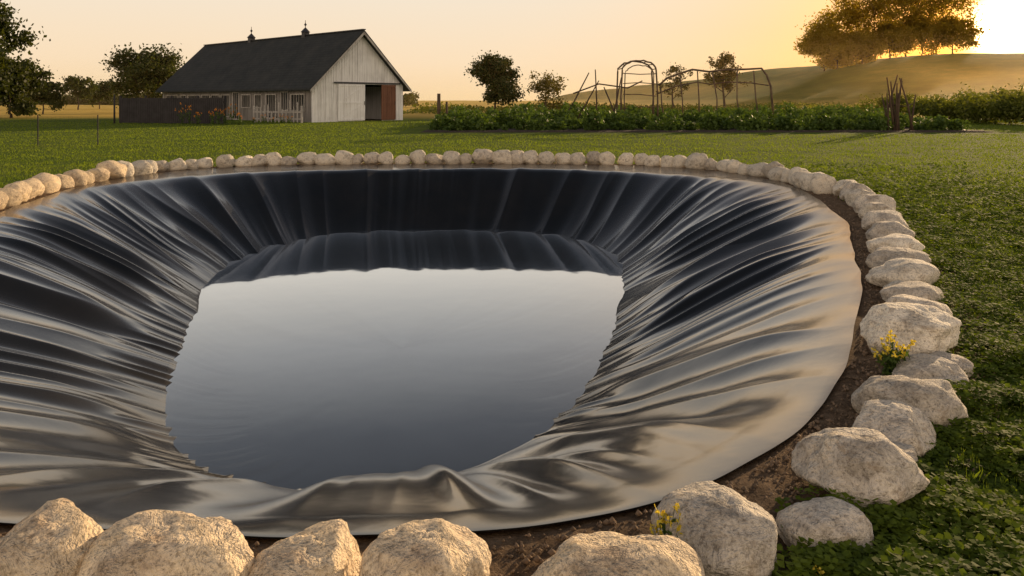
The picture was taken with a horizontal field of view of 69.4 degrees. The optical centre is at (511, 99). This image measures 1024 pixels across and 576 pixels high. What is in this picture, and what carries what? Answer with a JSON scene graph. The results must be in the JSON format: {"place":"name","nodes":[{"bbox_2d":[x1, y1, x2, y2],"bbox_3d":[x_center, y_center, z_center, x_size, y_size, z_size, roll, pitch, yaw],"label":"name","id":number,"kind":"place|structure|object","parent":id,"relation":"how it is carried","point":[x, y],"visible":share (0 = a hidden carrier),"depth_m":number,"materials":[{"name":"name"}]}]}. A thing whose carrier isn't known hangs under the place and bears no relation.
{"place":"outdoors","nodes":[
{"label":"outdoors","id":0,"kind":"place"},
{"bbox_2d":[155,20,411,121],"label":"barn","id":1,"kind":"structure","parent":0,"point":[345,76],"depth_m":61.45,"materials":[{"name":"grey wood"}]},
{"bbox_2d":[338,84,364,120],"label":"door","id":2,"kind":"structure","parent":1,"relation":"in","point":[351,97],"depth_m":58.63,"materials":[{"name":"wood"}]},
{"bbox_2d":[381,85,395,119],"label":"door","id":3,"kind":"structure","parent":1,"relation":"in","point":[388,92],"depth_m":61.49,"materials":[{"name":"wood"}]},
{"bbox_2d":[0,53,1023,575],"bbox_3d":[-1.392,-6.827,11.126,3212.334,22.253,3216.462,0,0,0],"label":"ground","id":4,"kind":"structure","parent":0,"point":[932,75],"depth_m":28.28,"materials":[{"name":"plant"}]},
{"bbox_2d":[0,188,22,206],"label":"edging stone","id":5,"kind":"object","parent":4,"relation":"on","point":[15,197],"visible":0.64,"depth_m":11.82,"materials":[{"name":"stone"}]},
{"bbox_2d":[4,181,31,201],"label":"edging stone","id":6,"kind":"object","parent":4,"relation":"on","point":[23,188],"visible":0.46,"depth_m":12.27,"materials":[{"name":"stone"}]},
{"bbox_2d":[0,0,50,100],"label":"tree","id":7,"kind":"object","parent":4,"relation":"on","point":[14,77],"visible":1,"depth_m":65.64,"materials":[{"name":"green plant"}]},
{"bbox_2d":[0,57,54,117],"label":"tree","id":8,"kind":"object","parent":4,"relation":"on","point":[21,105],"visible":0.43,"depth_m":69.96,"materials":[{"name":"green plant"}]},
{"bbox_2d":[13,179,44,198],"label":"edging stone","id":9,"kind":"object","parent":4,"relation":"on","point":[37,187],"visible":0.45,"depth_m":12.65,"materials":[{"name":"stone"}]},
{"bbox_2d":[20,80,69,113],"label":"tree","id":10,"kind":"object","parent":4,"relation":"on","point":[50,98],"visible":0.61,"depth_m":87.78,"materials":[{"name":"green plant"}]},
{"bbox_2d":[32,173,60,193],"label":"edging stone","id":11,"kind":"object","parent":4,"relation":"on","point":[51,183],"visible":0.62,"depth_m":13.47,"materials":[{"name":"stone"}]},
{"bbox_2d":[0,115,97,145],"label":"wire fence","id":12,"kind":"object","parent":4,"relation":"on","point":[37,132],"visible":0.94,"depth_m":27.36,"materials":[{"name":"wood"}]},
{"bbox_2d":[0,498,103,575],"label":"edging stone","id":13,"kind":"object","parent":4,"relation":"on","point":[57,537],"visible":0.73,"depth_m":2.37,"materials":[{"name":"stone"}]},
{"bbox_2d":[55,174,74,188],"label":"edging stone","id":14,"kind":"object","parent":4,"relation":"on","point":[67,181],"visible":0.48,"depth_m":14.24,"materials":[{"name":"stone"}]},
{"bbox_2d":[51,74,100,109],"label":"tree","id":15,"kind":"object","parent":4,"relation":"on","point":[75,84],"visible":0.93,"depth_m":118.96,"materials":[{"name":"green plant"}]},
{"bbox_2d":[63,169,88,185],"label":"edging stone","id":16,"kind":"object","parent":4,"relation":"on","point":[80,177],"visible":0.56,"depth_m":14.57,"materials":[{"name":"stone"}]},
{"bbox_2d":[87,167,109,181],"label":"edging stone","id":17,"kind":"object","parent":4,"relation":"on","point":[101,174],"visible":0.61,"depth_m":15.38,"materials":[{"name":"stone"}]},
{"bbox_2d":[85,78,121,108],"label":"tree","id":18,"kind":"object","parent":4,"relation":"on","point":[102,93],"visible":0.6,"depth_m":129.57,"materials":[{"name":"green plant"}]},
{"bbox_2d":[96,160,126,178],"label":"edging stone","id":19,"kind":"object","parent":4,"relation":"on","point":[117,170],"visible":0.69,"depth_m":15.83,"materials":[{"name":"stone"}]},
{"bbox_2d":[98,42,186,107],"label":"tree","id":20,"kind":"object","parent":4,"relation":"on","point":[148,72],"visible":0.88,"depth_m":93.62,"materials":[{"name":"green plant"}]},
{"bbox_2d":[132,160,152,175],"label":"edging stone","id":21,"kind":"object","parent":4,"relation":"on","point":[142,167],"visible":0.55,"depth_m":16.66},
{"bbox_2d":[77,509,254,575],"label":"edging stone","id":22,"kind":"object","parent":4,"relation":"on","point":[155,542],"visible":0.98,"depth_m":2.35,"materials":[{"name":"stone"}]},
{"bbox_2d":[119,95,225,123],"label":"plank fence","id":23,"kind":"object","parent":4,"relation":"on","point":[145,109],"visible":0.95,"depth_m":53.14,"materials":[{"name":"brown wood"}]},
{"bbox_2d":[167,158,187,170],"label":"edging stone","id":24,"kind":"object","parent":4,"relation":"on","point":[178,164],"visible":0.69,"depth_m":17.76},
{"bbox_2d":[0,91,418,106],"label":"distant woods","id":25,"kind":"object","parent":4,"relation":"on","point":[410,99],"visible":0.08,"depth_m":227.47,"materials":[{"name":"green plant"}]},
{"bbox_2d":[216,154,234,167],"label":"edging stone","id":26,"kind":"object","parent":4,"relation":"on","point":[226,160],"visible":0.84,"depth_m":18.60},
{"bbox_2d":[265,152,281,165],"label":"edging stone","id":27,"kind":"object","parent":4,"relation":"on","point":[273,158],"visible":0.85,"depth_m":19.12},
{"bbox_2d":[253,100,302,122],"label":"picket fence","id":28,"kind":"object","parent":4,"relation":"on","point":[278,112],"visible":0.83,"depth_m":55.22,"materials":[{"name":"white wood"}]},
{"bbox_2d":[248,519,361,575],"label":"edging stone","id":29,"kind":"object","parent":4,"relation":"on","point":[329,548],"visible":0.98,"depth_m":2.42,"materials":[{"name":"stone"}]},
{"bbox_2d":[296,152,316,164],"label":"edging stone","id":30,"kind":"object","parent":4,"relation":"on","point":[305,158],"visible":0.81,"depth_m":19.35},
{"bbox_2d":[314,153,335,164],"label":"edging stone","id":31,"kind":"object","parent":4,"relation":"on","point":[325,159],"visible":0.85,"depth_m":19.33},
{"bbox_2d":[334,150,353,164],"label":"edging stone","id":32,"kind":"object","parent":4,"relation":"on","point":[342,157],"visible":0.84,"depth_m":19.39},
{"bbox_2d":[409,150,425,163],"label":"edging stone","id":33,"kind":"object","parent":4,"relation":"on","point":[417,156],"visible":0.89,"depth_m":19.56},
{"bbox_2d":[359,518,491,575],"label":"edging stone","id":34,"kind":"object","parent":4,"relation":"on","point":[435,547],"visible":1,"depth_m":2.40,"materials":[{"name":"stone"}]},
{"bbox_2d":[0,164,861,538],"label":"pond liner","id":35,"kind":"object","parent":4,"relation":"on","point":[726,352],"visible":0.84,"depth_m":7.66,"materials":[{"name":"rubber"}]},
{"bbox_2d":[442,151,459,163],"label":"edging stone","id":36,"kind":"object","parent":4,"relation":"on","point":[450,157],"visible":0.84,"depth_m":19.47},
{"bbox_2d":[472,149,492,163],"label":"edging stone","id":37,"kind":"object","parent":4,"relation":"on","point":[482,156],"visible":0.91,"depth_m":19.57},
{"bbox_2d":[463,50,529,108],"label":"tree","id":38,"kind":"object","parent":4,"relation":"on","point":[496,76],"visible":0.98,"depth_m":90.43,"materials":[{"name":"green plant"}]},
{"bbox_2d":[0,189,999,575],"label":"soil clods","id":39,"kind":"object","parent":4,"relation":"on","point":[638,513],"visible":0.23,"depth_m":3.57,"materials":[{"name":"soil"}]},
{"bbox_2d":[492,150,512,163],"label":"edging stone","id":40,"kind":"object","parent":4,"relation":"on","point":[502,156],"visible":0.87,"depth_m":19.51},
{"bbox_2d":[522,150,537,163],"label":"edging stone","id":41,"kind":"object","parent":4,"relation":"on","point":[530,157],"visible":0.89,"depth_m":19.54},
{"bbox_2d":[513,70,569,109],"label":"shrub","id":42,"kind":"object","parent":4,"relation":"on","point":[545,85],"visible":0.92,"depth_m":75.86,"materials":[{"name":"green plant"}]},
{"bbox_2d":[538,151,554,163],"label":"edging stone","id":43,"kind":"object","parent":4,"relation":"on","point":[546,157],"visible":0.83,"depth_m":19.45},
{"bbox_2d":[599,151,614,164],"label":"edging stone","id":44,"kind":"object","parent":4,"relation":"on","point":[607,158],"visible":0.91,"depth_m":19.31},
{"bbox_2d":[532,531,704,575],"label":"edging stone","id":45,"kind":"object","parent":4,"relation":"on","point":[605,553],"visible":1,"depth_m":2.33,"materials":[{"name":"stone"}]},
{"bbox_2d":[403,100,875,113],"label":"field scrub","id":46,"kind":"object","parent":4,"relation":"on","point":[433,108],"visible":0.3,"depth_m":105.56,"materials":[{"name":"green plant"}]},
{"bbox_2d":[649,502,682,537],"bbox_3d":[0.551,1.570,2.619,0.122,0.280,0.143,0,0,-14],"label":"yellow flower plant","id":47,"kind":"object","parent":4,"relation":"on","point":[661,522],"visible":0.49,"depth_m":2.62,"materials":[{"name":"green plant"}]},
{"bbox_2d":[655,62,692,107],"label":"tree","id":48,"kind":"object","parent":4,"relation":"on","point":[676,80],"visible":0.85,"depth_m":99.68,"materials":[{"name":"green plant"}]},
{"bbox_2d":[684,153,707,168],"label":"edging stone","id":49,"kind":"object","parent":4,"relation":"on","point":[695,160],"visible":0.8,"depth_m":18.03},
{"bbox_2d":[651,481,777,575],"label":"edging stone","id":50,"kind":"object","parent":4,"relation":"on","point":[725,531],"visible":0.9,"depth_m":2.57,"materials":[{"name":"stone"}]},
{"bbox_2d":[703,51,751,107],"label":"tree","id":51,"kind":"object","parent":4,"relation":"on","point":[726,58],"visible":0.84,"depth_m":104.84,"materials":[{"name":"green plant"}]},
{"bbox_2d":[747,162,767,177],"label":"edging stone","id":52,"kind":"object","parent":4,"relation":"on","point":[754,170],"visible":0.63,"depth_m":16.33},
{"bbox_2d":[768,166,787,180],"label":"edging stone","id":53,"kind":"object","parent":4,"relation":"on","point":[775,173],"visible":0.58,"depth_m":15.50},
{"bbox_2d":[799,172,823,191],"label":"edging stone","id":54,"kind":"object","parent":4,"relation":"on","point":[804,181],"visible":0.42,"depth_m":13.84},
{"bbox_2d":[810,173,836,193],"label":"edging stone","id":55,"kind":"object","parent":4,"relation":"on","point":[820,183],"visible":0.81,"depth_m":13.37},
{"bbox_2d":[793,18,854,70],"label":"tree","id":56,"kind":"object","parent":4,"relation":"on","point":[808,45],"visible":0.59,"depth_m":260.61,"materials":[{"name":"green plant"}]},
{"bbox_2d":[776,496,873,552],"bbox_3d":[1.187,1.639,2.817,0.338,0.183,0.281,0,0,-22],"label":"edging stone","id":57,"kind":"object","parent":4,"relation":"on","point":[823,520],"visible":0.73,"depth_m":2.76,"materials":[{"name":"stone"}]},
{"bbox_2d":[810,25,870,68],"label":"tree","id":58,"kind":"object","parent":4,"relation":"on","point":[841,47],"visible":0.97,"depth_m":253.84,"materials":[{"name":"green plant"}]},
{"bbox_2d":[795,0,891,60],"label":"tree","id":59,"kind":"object","parent":4,"relation":"on","point":[833,18],"visible":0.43,"depth_m":261.19,"materials":[{"name":"green plant"}]},
{"bbox_2d":[839,182,875,200],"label":"edging stone","id":60,"kind":"object","parent":4,"relation":"on","point":[848,186],"visible":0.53,"depth_m":12.48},
{"bbox_2d":[844,188,873,206],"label":"edging stone","id":61,"kind":"object","parent":4,"relation":"on","point":[851,196],"visible":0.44,"depth_m":11.79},
{"bbox_2d":[791,427,929,512],"bbox_3d":[1.500,1.585,3.170,0.530,0.342,0.445,0,0,0],"label":"edging stone","id":62,"kind":"object","parent":4,"relation":"on","point":[861,464],"visible":0.84,"depth_m":3.03,"materials":[{"name":"stone"}]},
{"bbox_2d":[835,28,891,63],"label":"tree","id":63,"kind":"object","parent":4,"relation":"on","point":[869,41],"visible":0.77,"depth_m":251.63,"materials":[{"name":"green plant"}]},
{"bbox_2d":[715,158,1023,575],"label":"ground cover","id":64,"kind":"object","parent":4,"relation":"on","point":[926,517],"visible":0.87,"depth_m":3.46,"materials":[{"name":"green plant"}]},
{"bbox_2d":[852,194,895,212],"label":"edging stone","id":65,"kind":"object","parent":4,"relation":"on","point":[859,202],"visible":0.45,"depth_m":10.95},
{"bbox_2d":[858,202,901,218],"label":"edging stone","id":66,"kind":"object","parent":4,"relation":"on","point":[868,207],"visible":0.51,"depth_m":10.22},
{"bbox_2d":[826,0,934,59],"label":"tree","id":67,"kind":"object","parent":4,"relation":"on","point":[879,6],"visible":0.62,"depth_m":254.90,"materials":[{"name":"green plant"}]},
{"bbox_2d":[861,210,908,230],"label":"edging stone","id":68,"kind":"object","parent":4,"relation":"on","point":[869,219],"visible":0.59,"depth_m":9.45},
{"bbox_2d":[856,90,922,117],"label":"bush","id":69,"kind":"object","parent":4,"relation":"on","point":[902,100],"visible":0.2,"depth_m":70.16,"materials":[{"name":"green plant"}]},
{"bbox_2d":[865,221,915,239],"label":"edging stone","id":70,"kind":"object","parent":4,"relation":"on","point":[880,229],"visible":0.63,"depth_m":8.76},
{"bbox_2d":[862,16,924,58],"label":"tree","id":71,"kind":"object","parent":4,"relation":"on","point":[903,38],"visible":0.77,"depth_m":251.48,"materials":[{"name":"green plant"}]},
{"bbox_2d":[871,330,915,375],"bbox_3d":[2.299,1.568,4.498,0.251,0.286,0.226,0,0,0],"label":"yellow flower plant","id":72,"kind":"object","parent":4,"relation":"on","point":[891,360],"visible":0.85,"depth_m":4.47,"materials":[{"name":"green plant"}]},
{"bbox_2d":[851,399,935,457],"bbox_3d":[1.854,1.618,3.602,0.382,0.244,0.366,0,0,26],"label":"edging stone","id":73,"kind":"object","parent":4,"relation":"on","point":[898,421],"visible":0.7,"depth_m":3.56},
{"bbox_2d":[866,233,924,252],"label":"edging stone","id":74,"kind":"object","parent":4,"relation":"on","point":[900,240],"visible":0.59,"depth_m":8.03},
{"bbox_2d":[865,247,930,268],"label":"edging stone","id":75,"kind":"object","parent":4,"relation":"on","point":[880,256],"visible":0.5,"depth_m":7.33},
{"bbox_2d":[865,258,939,286],"bbox_3d":[3.550,1.602,6.720,0.636,0.293,0.466,0,0,0],"label":"edging stone","id":76,"kind":"object","parent":4,"relation":"on","point":[901,269],"visible":0.67,"depth_m":6.59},
{"bbox_2d":[891,441,917,461],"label":"edging stone","id":77,"kind":"object","parent":4,"relation":"on","point":[909,450],"visible":0.12,"depth_m":3.35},
{"bbox_2d":[851,375,968,433],"bbox_3d":[2.110,1.602,3.920,0.551,0.293,0.445,0,0,0],"label":"edging stone","id":78,"kind":"object","parent":4,"relation":"on","point":[936,401],"visible":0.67,"depth_m":3.78,"materials":[{"name":"stone"}]},
{"bbox_2d":[860,302,961,358],"bbox_3d":[2.680,1.573,4.950,0.657,0.378,0.488,0,0,0],"label":"edging stone","id":79,"kind":"object","parent":4,"relation":"on","point":[929,329],"visible":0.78,"depth_m":4.83,"materials":[{"name":"stone"}]},
{"bbox_2d":[879,281,944,302],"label":"edging stone","id":80,"kind":"object","parent":4,"relation":"on","point":[920,289],"visible":0.62,"depth_m":6.02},
{"bbox_2d":[868,0,967,55],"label":"tree","id":81,"kind":"object","parent":4,"relation":"on","point":[917,16],"visible":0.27,"depth_m":259.85,"materials":[{"name":"green plant"}]},
{"bbox_2d":[886,294,952,315],"bbox_3d":[3.082,1.618,5.637,0.390,0.244,0.450,0,0,-39],"label":"edging stone","id":82,"kind":"object","parent":4,"relation":"on","point":[917,300],"visible":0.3,"depth_m":5.57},
{"bbox_2d":[892,353,968,385],"bbox_3d":[2.481,1.639,4.397,0.412,0.183,0.340,0,0,22],"label":"edging stone","id":83,"kind":"object","parent":4,"relation":"on","point":[923,366],"visible":0.66,"depth_m":4.35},
{"bbox_2d":[900,90,964,120],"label":"bush","id":84,"kind":"object","parent":4,"relation":"on","point":[917,110],"visible":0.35,"depth_m":59.56,"materials":[{"name":"green plant"}]},
{"bbox_2d":[899,14,969,54],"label":"tree","id":85,"kind":"object","parent":4,"relation":"on","point":[927,29],"visible":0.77,"depth_m":252.38,"materials":[{"name":"green plant"}]},
{"bbox_2d":[896,0,990,53],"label":"tree","id":86,"kind":"object","parent":4,"relation":"on","point":[938,5],"visible":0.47,"depth_m":253.06,"materials":[{"name":"green plant"}]},
{"bbox_2d":[930,351,973,376],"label":"edging stone","id":87,"kind":"object","parent":4,"relation":"on","point":[963,363],"visible":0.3,"depth_m":4.52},
{"bbox_2d":[928,15,985,53],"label":"tree","id":88,"kind":"object","parent":4,"relation":"on","point":[967,37],"visible":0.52,"depth_m":253.11,"materials":[{"name":"green plant"}]},
{"bbox_2d":[919,84,1004,122],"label":"bush","id":89,"kind":"object","parent":4,"relation":"on","point":[946,112],"visible":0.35,"depth_m":56.40,"materials":[{"name":"green plant"}]},
{"bbox_2d":[947,86,1023,123],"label":"bush","id":90,"kind":"object","parent":4,"relation":"on","point":[971,104],"visible":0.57,"depth_m":52.25,"materials":[{"name":"green plant"}]},
{"bbox_2d":[975,78,1023,123],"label":"bush","id":91,"kind":"object","parent":4,"relation":"on","point":[1019,96],"visible":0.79,"depth_m":50.45,"materials":[{"name":"green plant"}]},
{"bbox_2d":[0,120,1023,572],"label":"lawn grass","id":92,"kind":"structure","parent":0,"point":[522,142],"depth_m":25.80,"materials":[{"name":"plant"}]},
{"bbox_2d":[0,0,1023,100],"label":"sky","id":93,"kind":"structure","parent":0,"point":[431,44],"materials":[{"name":"orange"}]},
{"bbox_2d":[419,126,992,132],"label":"garden soil","id":94,"kind":"structure","parent":0,"point":[733,130],"depth_m":38.79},
{"bbox_2d":[438,110,471,130],"bbox_3d":[-3.209,1.138,40.310,1.958,1.255,1.800,0,0,35],"label":"vegetable plant","id":95,"kind":"object","parent":94,"relation":"on","point":[457,121],"visible":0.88,"depth_m":39.96,"materials":[{"name":"green plant"}]},
{"bbox_2d":[455,110,479,129],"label":"vegetable plant","id":96,"kind":"object","parent":94,"relation":"on","point":[469,126],"visible":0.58,"depth_m":40.20,"materials":[{"name":"green plant"}]},
{"bbox_2d":[579,108,605,129],"bbox_3d":[4.328,1.122,40.191,1.095,1.371,1.774,0,0,-27],"label":"vegetable plant","id":97,"kind":"object","parent":94,"relation":"on","point":[594,120],"visible":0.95,"depth_m":39.86,"materials":[{"name":"green plant"}]},
{"bbox_2d":[568,69,641,118],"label":"bean pole row","id":98,"kind":"object","parent":94,"relation":"on","point":[595,87],"visible":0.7,"depth_m":45.98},
{"bbox_2d":[616,60,658,115],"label":"garden arch","id":99,"kind":"structure","parent":94,"relation":"on","point":[624,64],"depth_m":47.12,"materials":[{"name":"metal"}]},
{"bbox_2d":[663,112,683,130],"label":"vegetable plant","id":100,"kind":"object","parent":94,"relation":"on","point":[673,125],"visible":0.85,"depth_m":40.06,"materials":[{"name":"green plant"}]},
{"bbox_2d":[434,101,932,127],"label":"crop rows","id":101,"kind":"object","parent":94,"relation":"on","point":[505,115],"visible":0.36,"depth_m":45.92,"materials":[{"name":"green plant"}]},
{"bbox_2d":[700,111,727,129],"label":"vegetable plant","id":102,"kind":"object","parent":94,"relation":"on","point":[715,117],"visible":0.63,"depth_m":40.67,"materials":[{"name":"green plant"}]},
{"bbox_2d":[658,67,773,114],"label":"trellis frame","id":103,"kind":"object","parent":94,"relation":"on","point":[736,82],"visible":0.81,"depth_m":46.95,"materials":[{"name":"metal"}]},
{"bbox_2d":[721,114,754,130],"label":"vegetable plant","id":104,"kind":"object","parent":94,"relation":"on","point":[739,125],"visible":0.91,"depth_m":40.42,"materials":[{"name":"green plant"}]},
{"bbox_2d":[747,109,782,130],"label":"vegetable plant","id":105,"kind":"object","parent":94,"relation":"on","point":[770,125],"visible":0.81,"depth_m":40.05,"materials":[{"name":"green plant"}]},
{"bbox_2d":[778,109,804,130],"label":"vegetable plant","id":106,"kind":"object","parent":94,"relation":"on","point":[792,124],"visible":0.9,"depth_m":40.14,"materials":[{"name":"green plant"}]},
{"bbox_2d":[801,116,832,130],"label":"vegetable plant","id":107,"kind":"object","parent":94,"relation":"on","point":[808,126],"visible":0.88,"depth_m":40.03,"materials":[{"name":"green plant"}]},
{"bbox_2d":[809,112,835,130],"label":"vegetable plant","id":108,"kind":"object","parent":94,"relation":"on","point":[822,118],"visible":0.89,"depth_m":40.16,"materials":[{"name":"green plant"}]},
{"bbox_2d":[828,114,850,129],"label":"vegetable plant","id":109,"kind":"object","parent":94,"relation":"on","point":[840,122],"visible":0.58,"depth_m":40.41,"materials":[{"name":"green plant"}]},
{"bbox_2d":[868,113,895,130],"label":"vegetable plant","id":110,"kind":"object","parent":94,"relation":"on","point":[881,122],"visible":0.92,"depth_m":40.08,"materials":[{"name":"green plant"}]},
{"bbox_2d":[881,75,915,130],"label":"plant stakes","id":111,"kind":"object","parent":94,"relation":"on","point":[894,113],"visible":0.78,"depth_m":39.89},
{"bbox_2d":[924,114,950,130],"bbox_3d":[23.104,1.275,40.161,1.297,1.038,1.339,0,0,32],"label":"vegetable plant","id":112,"kind":"object","parent":94,"relation":"on","point":[940,119],"visible":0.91,"depth_m":39.98,"materials":[{"name":"green plant"}]},
{"bbox_2d":[947,118,971,129],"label":"vegetable plant","id":113,"kind":"object","parent":94,"relation":"on","point":[957,124],"visible":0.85,"depth_m":40.26,"materials":[{"name":"green plant"}]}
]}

